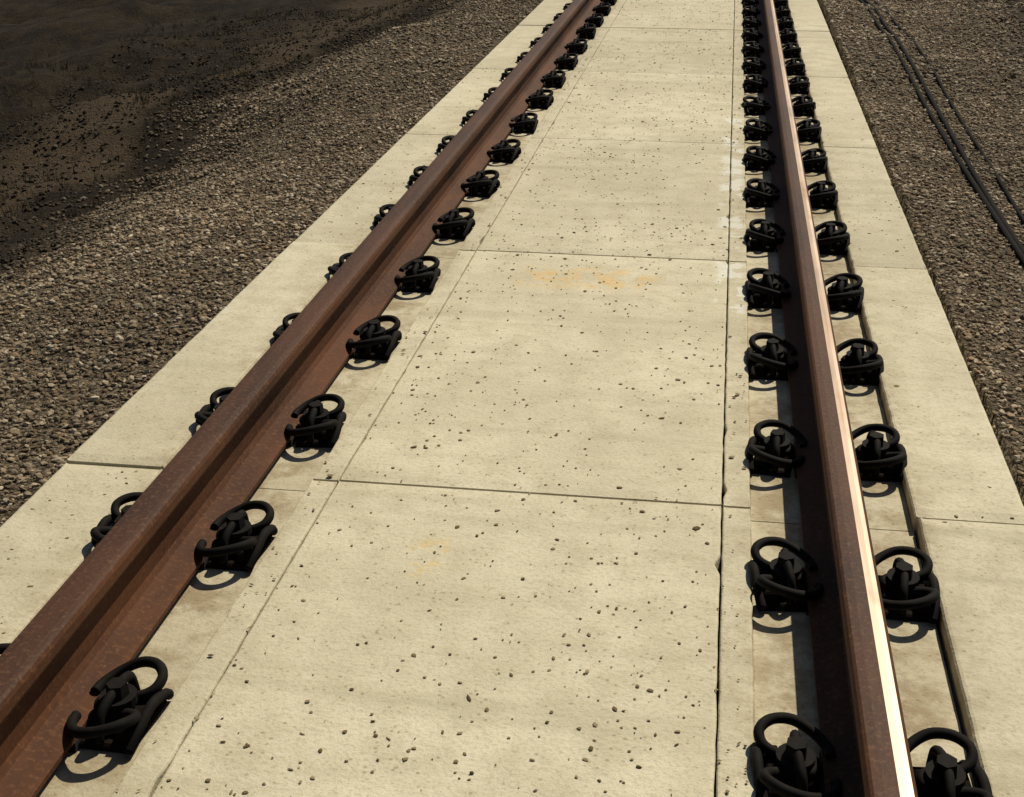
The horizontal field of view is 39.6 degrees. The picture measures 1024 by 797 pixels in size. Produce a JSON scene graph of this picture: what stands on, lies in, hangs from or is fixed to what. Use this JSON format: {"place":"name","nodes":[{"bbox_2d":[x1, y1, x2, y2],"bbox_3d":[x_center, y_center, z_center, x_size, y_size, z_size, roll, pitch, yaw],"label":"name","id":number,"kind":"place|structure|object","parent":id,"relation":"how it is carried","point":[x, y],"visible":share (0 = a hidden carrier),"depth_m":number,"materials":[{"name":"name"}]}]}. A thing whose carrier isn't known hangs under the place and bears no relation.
{"place":"outdoors","nodes":[
{"label":"outdoors","id":0,"kind":"place"},
{"bbox_2d":[0,0,442,217],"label":"soil","id":1,"kind":"structure","parent":0,"point":[166,89],"depth_m":13.67,"materials":[{"name":"soil"}]},
{"bbox_2d":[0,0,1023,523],"bbox_3d":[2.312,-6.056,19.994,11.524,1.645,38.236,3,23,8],"label":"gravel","id":2,"kind":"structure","parent":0,"point":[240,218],"depth_m":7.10,"materials":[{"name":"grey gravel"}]},
{"bbox_2d":[0,0,1023,526],"bbox_3d":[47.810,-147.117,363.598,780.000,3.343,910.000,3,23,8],"label":"ground","id":3,"kind":"structure","parent":0,"point":[74,32],"depth_m":9.19,"materials":[{"name":"soil"}]},
{"bbox_2d":[0,0,572,643],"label":"concrete edge slab","id":4,"kind":"structure","parent":3,"relation":"on","point":[142,436],"depth_m":4.06,"materials":[{"name":"beige concrete"}]},
{"bbox_2d":[111,0,755,796],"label":"concrete track slab","id":5,"kind":"structure","parent":3,"relation":"on","point":[633,446],"depth_m":3.25,"materials":[{"name":"beige concrete"}]},
{"bbox_2d":[0,0,1014,796],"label":"dirt crumbs","id":6,"kind":"object","parent":5,"relation":"on","point":[536,444],"visible":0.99,"depth_m":3.49,"materials":[{"name":"soil"}]},
{"bbox_2d":[36,0,974,796],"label":"concrete rail trough","id":7,"kind":"object","parent":3,"relation":"on","point":[196,616],"visible":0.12,"depth_m":3.20,"materials":[{"name":"beige concrete"}]},
{"bbox_2d":[0,643,10,654],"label":"rail clip","id":8,"kind":"object","parent":7,"relation":"on","point":[3,647],"visible":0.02,"depth_m":2.69,"materials":[{"name":"black metal"}]},
{"bbox_2d":[90,492,142,547],"bbox_3d":[-0.855,0.288,3.202,0.150,0.092,0.248,2,23,5],"label":"rail clip","id":9,"kind":"object","parent":7,"relation":"on","point":[100,531],"visible":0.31,"depth_m":3.21,"materials":[{"name":"black metal"}]},
{"bbox_2d":[65,656,173,755],"bbox_3d":[-0.711,0.551,2.569,0.148,0.090,0.246,4,23,9],"label":"rail clip","id":10,"kind":"object","parent":7,"relation":"on","point":[125,714],"visible":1,"depth_m":2.54,"materials":[{"name":"black metal"}]},
{"bbox_2d":[194,387,234,425],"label":"rail clip","id":11,"kind":"object","parent":7,"relation":"on","point":[202,415],"visible":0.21,"depth_m":3.81,"materials":[{"name":"black metal"}]},
{"bbox_2d":[195,500,277,571],"bbox_3d":[-0.614,0.303,3.169,0.149,0.091,0.247,3,23,8],"label":"rail clip","id":12,"kind":"object","parent":7,"relation":"on","point":[241,543],"visible":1,"depth_m":3.13,"materials":[{"name":"black metal"}]},
{"bbox_2d":[272,312,300,340],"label":"rail clip","id":13,"kind":"object","parent":7,"relation":"on","point":[277,332],"visible":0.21,"depth_m":4.44,"materials":[{"name":"black metal"}]},
{"bbox_2d":[0,0,602,796],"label":"steel rail","id":14,"kind":"object","parent":7,"relation":"on","point":[104,610],"visible":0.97,"depth_m":3.24,"materials":[{"name":"brown metal"}]},
{"bbox_2d":[285,394,346,447],"bbox_3d":[-0.519,0.056,3.767,0.149,0.090,0.242,1,22,2],"label":"rail clip","id":15,"kind":"object","parent":7,"relation":"on","point":[320,426],"visible":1,"depth_m":3.73,"materials":[{"name":"black metal"}]},
{"bbox_2d":[328,252,352,273],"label":"rail clip","id":16,"kind":"object","parent":7,"relation":"on","point":[333,268],"visible":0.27,"depth_m":5.03,"materials":[{"name":"black metal"}]},
{"bbox_2d":[346,315,401,359],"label":"rail clip","id":17,"kind":"object","parent":7,"relation":"on","point":[377,341],"visible":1,"depth_m":4.32,"materials":[{"name":"black metal"}]},
{"bbox_2d":[373,204,394,226],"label":"rail clip","id":18,"kind":"object","parent":7,"relation":"on","point":[379,217],"visible":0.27,"depth_m":5.62,"materials":[{"name":"black metal"}]},
{"bbox_2d":[394,255,440,292],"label":"rail clip","id":19,"kind":"object","parent":7,"relation":"on","point":[420,276],"visible":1,"depth_m":4.92,"materials":[{"name":"black metal"}]},
{"bbox_2d":[409,166,427,186],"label":"rail clip","id":20,"kind":"object","parent":7,"relation":"on","point":[415,176],"visible":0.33,"depth_m":6.21,"materials":[{"name":"black metal"}]},
{"bbox_2d":[68,1,823,792],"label":"rubber rail pads","id":21,"kind":"object","parent":7,"relation":"on","point":[202,567],"visible":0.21,"depth_m":3.71,"materials":[{"name":"black rubber"}]},
{"bbox_2d":[437,135,454,153],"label":"rail clip","id":22,"kind":"object","parent":7,"relation":"on","point":[443,144],"visible":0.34,"depth_m":6.79,"materials":[{"name":"black metal"}]},
{"bbox_2d":[432,207,474,238],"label":"rail clip","id":23,"kind":"object","parent":7,"relation":"on","point":[454,225],"visible":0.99,"depth_m":5.53,"materials":[{"name":"black metal"}]},
{"bbox_2d":[462,110,476,124],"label":"rail clip","id":24,"kind":"object","parent":7,"relation":"on","point":[467,117],"visible":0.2,"depth_m":7.40,"materials":[{"name":"black metal"}]},
{"bbox_2d":[461,170,499,197],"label":"rail clip","id":25,"kind":"object","parent":7,"relation":"on","point":[480,184],"visible":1,"depth_m":6.13,"materials":[{"name":"black metal"}]},
{"bbox_2d":[483,87,496,99],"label":"rail clip","id":26,"kind":"object","parent":7,"relation":"on","point":[487,95],"visible":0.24,"depth_m":8.00,"materials":[{"name":"black metal"}]},
{"bbox_2d":[487,139,520,162],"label":"rail clip","id":27,"kind":"object","parent":7,"relation":"on","point":[504,151],"visible":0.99,"depth_m":6.73,"materials":[{"name":"black metal"}]},
{"bbox_2d":[501,68,513,80],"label":"rail clip","id":28,"kind":"object","parent":7,"relation":"on","point":[506,73],"visible":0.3,"depth_m":8.61,"materials":[{"name":"black metal"}]},
{"bbox_2d":[517,52,527,61],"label":"rail clip","id":29,"kind":"object","parent":7,"relation":"on","point":[520,57],"visible":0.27,"depth_m":9.20,"materials":[{"name":"black metal"}]},
{"bbox_2d":[509,112,537,132],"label":"rail clip","id":30,"kind":"object","parent":7,"relation":"on","point":[524,123],"visible":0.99,"depth_m":7.34,"materials":[{"name":"black metal"}]},
{"bbox_2d":[530,37,540,46],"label":"rail clip","id":31,"kind":"object","parent":7,"relation":"on","point":[535,41],"visible":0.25,"depth_m":9.80,"materials":[{"name":"black metal"}]},
{"bbox_2d":[525,89,553,108],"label":"rail clip","id":32,"kind":"object","parent":7,"relation":"on","point":[539,99],"visible":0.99,"depth_m":7.94,"materials":[{"name":"black metal"}]},
{"bbox_2d":[542,23,552,33],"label":"rail clip","id":33,"kind":"object","parent":7,"relation":"on","point":[546,27],"visible":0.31,"depth_m":10.41,"materials":[{"name":"black metal"}]},
{"bbox_2d":[540,70,565,87],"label":"rail clip","id":34,"kind":"object","parent":7,"relation":"on","point":[553,79],"visible":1,"depth_m":8.54,"materials":[{"name":"black metal"}]},
{"bbox_2d":[553,13,561,20],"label":"rail clip","id":35,"kind":"object","parent":7,"relation":"on","point":[556,17],"visible":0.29,"depth_m":11.01,"materials":[{"name":"black metal"}]},
{"bbox_2d":[554,53,577,69],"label":"rail clip","id":36,"kind":"object","parent":7,"relation":"on","point":[564,61],"visible":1,"depth_m":9.15,"materials":[{"name":"black metal"}]},
{"bbox_2d":[564,39,587,53],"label":"rail clip","id":37,"kind":"object","parent":7,"relation":"on","point":[576,46],"visible":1,"depth_m":9.73,"materials":[{"name":"black metal"}]},
{"bbox_2d":[576,23,595,38],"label":"rail clip","id":38,"kind":"object","parent":7,"relation":"on","point":[586,31],"visible":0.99,"depth_m":10.37,"materials":[{"name":"black metal"}]},
{"bbox_2d":[585,13,603,26],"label":"rail clip","id":39,"kind":"object","parent":7,"relation":"on","point":[595,19],"visible":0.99,"depth_m":10.95,"materials":[{"name":"black metal"}]},
{"bbox_2d":[592,2,610,15],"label":"rail clip","id":40,"kind":"object","parent":7,"relation":"on","point":[602,8],"visible":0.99,"depth_m":11.55,"materials":[{"name":"black metal"}]},
{"bbox_2d":[600,0,616,4],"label":"rail clip","id":41,"kind":"object","parent":7,"relation":"on","point":[612,2],"visible":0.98,"depth_m":12.16,"materials":[{"name":"black metal"}]},
{"bbox_2d":[742,0,758,7],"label":"rail clip","id":42,"kind":"object","parent":7,"relation":"on","point":[749,3],"visible":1,"depth_m":12.01,"materials":[{"name":"black metal"}]},
{"bbox_2d":[742,16,760,29],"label":"rail clip","id":43,"kind":"object","parent":7,"relation":"on","point":[752,22],"visible":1,"depth_m":10.80,"materials":[{"name":"black metal"}]},
{"bbox_2d":[742,6,760,17],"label":"rail clip","id":44,"kind":"object","parent":7,"relation":"on","point":[752,11],"visible":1,"depth_m":11.42,"materials":[{"name":"black metal"}]},
{"bbox_2d":[742,28,762,42],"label":"rail clip","id":45,"kind":"object","parent":7,"relation":"on","point":[752,34],"visible":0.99,"depth_m":10.20,"materials":[{"name":"black metal"}]},
{"bbox_2d":[742,41,763,57],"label":"rail clip","id":46,"kind":"object","parent":7,"relation":"on","point":[753,49],"visible":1,"depth_m":9.59,"materials":[{"name":"black metal"}]},
{"bbox_2d":[742,57,765,73],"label":"rail clip","id":47,"kind":"object","parent":7,"relation":"on","point":[755,65],"visible":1,"depth_m":8.99,"materials":[{"name":"black metal"}]},
{"bbox_2d":[743,74,768,92],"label":"rail clip","id":48,"kind":"object","parent":7,"relation":"on","point":[754,84],"visible":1,"depth_m":8.39,"materials":[{"name":"black metal"}]},
{"bbox_2d":[742,96,770,114],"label":"rail clip","id":49,"kind":"object","parent":7,"relation":"on","point":[755,105],"visible":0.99,"depth_m":7.77,"materials":[{"name":"black metal"}]},
{"bbox_2d":[744,118,772,139],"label":"rail clip","id":50,"kind":"object","parent":7,"relation":"on","point":[757,130],"visible":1,"depth_m":7.19,"materials":[{"name":"black metal"}]},
{"bbox_2d":[743,145,775,170],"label":"rail clip","id":51,"kind":"object","parent":7,"relation":"on","point":[758,159],"visible":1,"depth_m":6.58,"materials":[{"name":"black metal"}]},
{"bbox_2d":[744,178,779,207],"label":"rail clip","id":52,"kind":"object","parent":7,"relation":"on","point":[760,194],"visible":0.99,"depth_m":5.98,"materials":[{"name":"black metal"}]},
{"bbox_2d":[745,218,784,251],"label":"rail clip","id":53,"kind":"object","parent":7,"relation":"on","point":[763,236],"visible":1,"depth_m":5.38,"materials":[{"name":"black metal"}]},
{"bbox_2d":[745,268,790,308],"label":"rail clip","id":54,"kind":"object","parent":7,"relation":"on","point":[764,291],"visible":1,"depth_m":4.76,"materials":[{"name":"black metal"}]},
{"bbox_2d":[746,332,797,380],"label":"rail clip","id":55,"kind":"object","parent":7,"relation":"on","point":[767,361],"visible":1,"depth_m":4.17,"materials":[{"name":"black metal"}]},
{"bbox_2d":[746,419,806,477],"bbox_3d":[0.672,0.124,3.608,0.147,0.086,0.246,6,23,14],"label":"rail clip","id":56,"kind":"object","parent":7,"relation":"on","point":[773,453],"visible":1,"depth_m":3.57,"materials":[{"name":"black metal"}]},
{"bbox_2d":[774,0,787,7],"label":"rail clip","id":57,"kind":"object","parent":7,"relation":"on","point":[779,3],"visible":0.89,"depth_m":11.96,"materials":[{"name":"black metal"}]},
{"bbox_2d":[775,6,790,18],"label":"rail clip","id":58,"kind":"object","parent":7,"relation":"on","point":[781,11],"visible":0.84,"depth_m":11.37,"materials":[{"name":"black metal"}]},
{"bbox_2d":[777,17,793,30],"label":"rail clip","id":59,"kind":"object","parent":7,"relation":"on","point":[784,23],"visible":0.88,"depth_m":10.76,"materials":[{"name":"black metal"}]},
{"bbox_2d":[748,536,823,611],"bbox_3d":[0.578,0.371,3.006,0.149,0.090,0.242,1,22,3],"label":"rail clip","id":60,"kind":"object","parent":7,"relation":"on","point":[779,583],"visible":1,"depth_m":2.97,"materials":[{"name":"black metal"}]},
{"bbox_2d":[779,28,796,43],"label":"rail clip","id":61,"kind":"object","parent":7,"relation":"on","point":[787,35],"visible":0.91,"depth_m":10.16,"materials":[{"name":"black metal"}]},
{"bbox_2d":[782,43,800,57],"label":"rail clip","id":62,"kind":"object","parent":7,"relation":"on","point":[790,50],"visible":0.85,"depth_m":9.55,"materials":[{"name":"black metal"}]},
{"bbox_2d":[785,58,804,74],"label":"rail clip","id":63,"kind":"object","parent":7,"relation":"on","point":[794,66],"visible":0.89,"depth_m":8.94,"materials":[{"name":"black metal"}]},
{"bbox_2d":[750,712,842,796],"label":"rail clip","id":64,"kind":"object","parent":7,"relation":"on","point":[792,767],"visible":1,"depth_m":2.38,"materials":[{"name":"black metal"}]},
{"bbox_2d":[788,76,809,93],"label":"rail clip","id":65,"kind":"object","parent":7,"relation":"on","point":[797,85],"visible":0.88,"depth_m":8.35,"materials":[{"name":"black metal"}]},
{"bbox_2d":[792,95,815,115],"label":"rail clip","id":66,"kind":"object","parent":7,"relation":"on","point":[802,106],"visible":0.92,"depth_m":7.75,"materials":[{"name":"black metal"}]},
{"bbox_2d":[796,119,821,141],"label":"rail clip","id":67,"kind":"object","parent":7,"relation":"on","point":[807,131],"visible":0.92,"depth_m":7.15,"materials":[{"name":"black metal"}]},
{"bbox_2d":[801,148,827,172],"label":"rail clip","id":68,"kind":"object","parent":7,"relation":"on","point":[813,160],"visible":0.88,"depth_m":6.54,"materials":[{"name":"black metal"}]},
{"bbox_2d":[807,180,837,208],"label":"rail clip","id":69,"kind":"object","parent":7,"relation":"on","point":[821,196],"visible":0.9,"depth_m":5.94,"materials":[{"name":"black metal"}]},
{"bbox_2d":[815,221,849,254],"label":"rail clip","id":70,"kind":"object","parent":7,"relation":"on","point":[831,238],"visible":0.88,"depth_m":5.33,"materials":[{"name":"black metal"}]},
{"bbox_2d":[756,0,917,796],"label":"steel rail","id":71,"kind":"object","parent":7,"relation":"on","point":[861,724],"visible":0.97,"depth_m":3.04,"materials":[{"name":"metal"}]},
{"bbox_2d":[824,273,863,311],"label":"rail clip","id":72,"kind":"object","parent":7,"relation":"on","point":[842,294],"visible":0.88,"depth_m":4.73,"materials":[{"name":"black metal"}]},
{"bbox_2d":[836,338,883,385],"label":"rail clip","id":73,"kind":"object","parent":7,"relation":"on","point":[859,365],"visible":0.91,"depth_m":4.13,"materials":[{"name":"black metal"}]},
{"bbox_2d":[852,423,906,481],"bbox_3d":[0.912,0.133,3.579,0.152,0.091,0.241,2,23,6],"label":"rail clip","id":74,"kind":"object","parent":7,"relation":"on","point":[879,458],"visible":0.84,"depth_m":3.54,"materials":[{"name":"black metal"}]},
{"bbox_2d":[875,546,939,623],"bbox_3d":[0.816,0.387,2.977,0.149,0.082,0.253,4,23,9],"label":"rail clip","id":75,"kind":"object","parent":7,"relation":"on","point":[907,594],"visible":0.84,"depth_m":2.94,"materials":[{"name":"black metal"}]},
{"bbox_2d":[908,727,993,796],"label":"rail clip","id":76,"kind":"object","parent":7,"relation":"on","point":[942,773],"visible":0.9,"depth_m":2.36,"materials":[{"name":"black metal"}]},
{"bbox_2d":[788,0,1023,796],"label":"concrete edge slab","id":77,"kind":"structure","parent":3,"relation":"on","point":[956,464],"depth_m":3.64,"materials":[{"name":"beige concrete"}]},
{"bbox_2d":[859,0,1023,265],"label":"cable","id":78,"kind":"object","parent":3,"relation":"on","point":[996,218],"visible":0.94,"depth_m":7.09,"materials":[{"name":"black rubber"}]},
{"bbox_2d":[864,0,1023,253],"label":"cable","id":79,"kind":"object","parent":3,"relation":"on","point":[965,158],"visible":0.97,"depth_m":7.52,"materials":[{"name":"black rubber"}]},
{"bbox_2d":[873,0,1023,223],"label":"cable","id":80,"kind":"object","parent":3,"relation":"on","point":[999,181],"visible":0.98,"depth_m":7.72,"materials":[{"name":"black rubber"}]}
]}

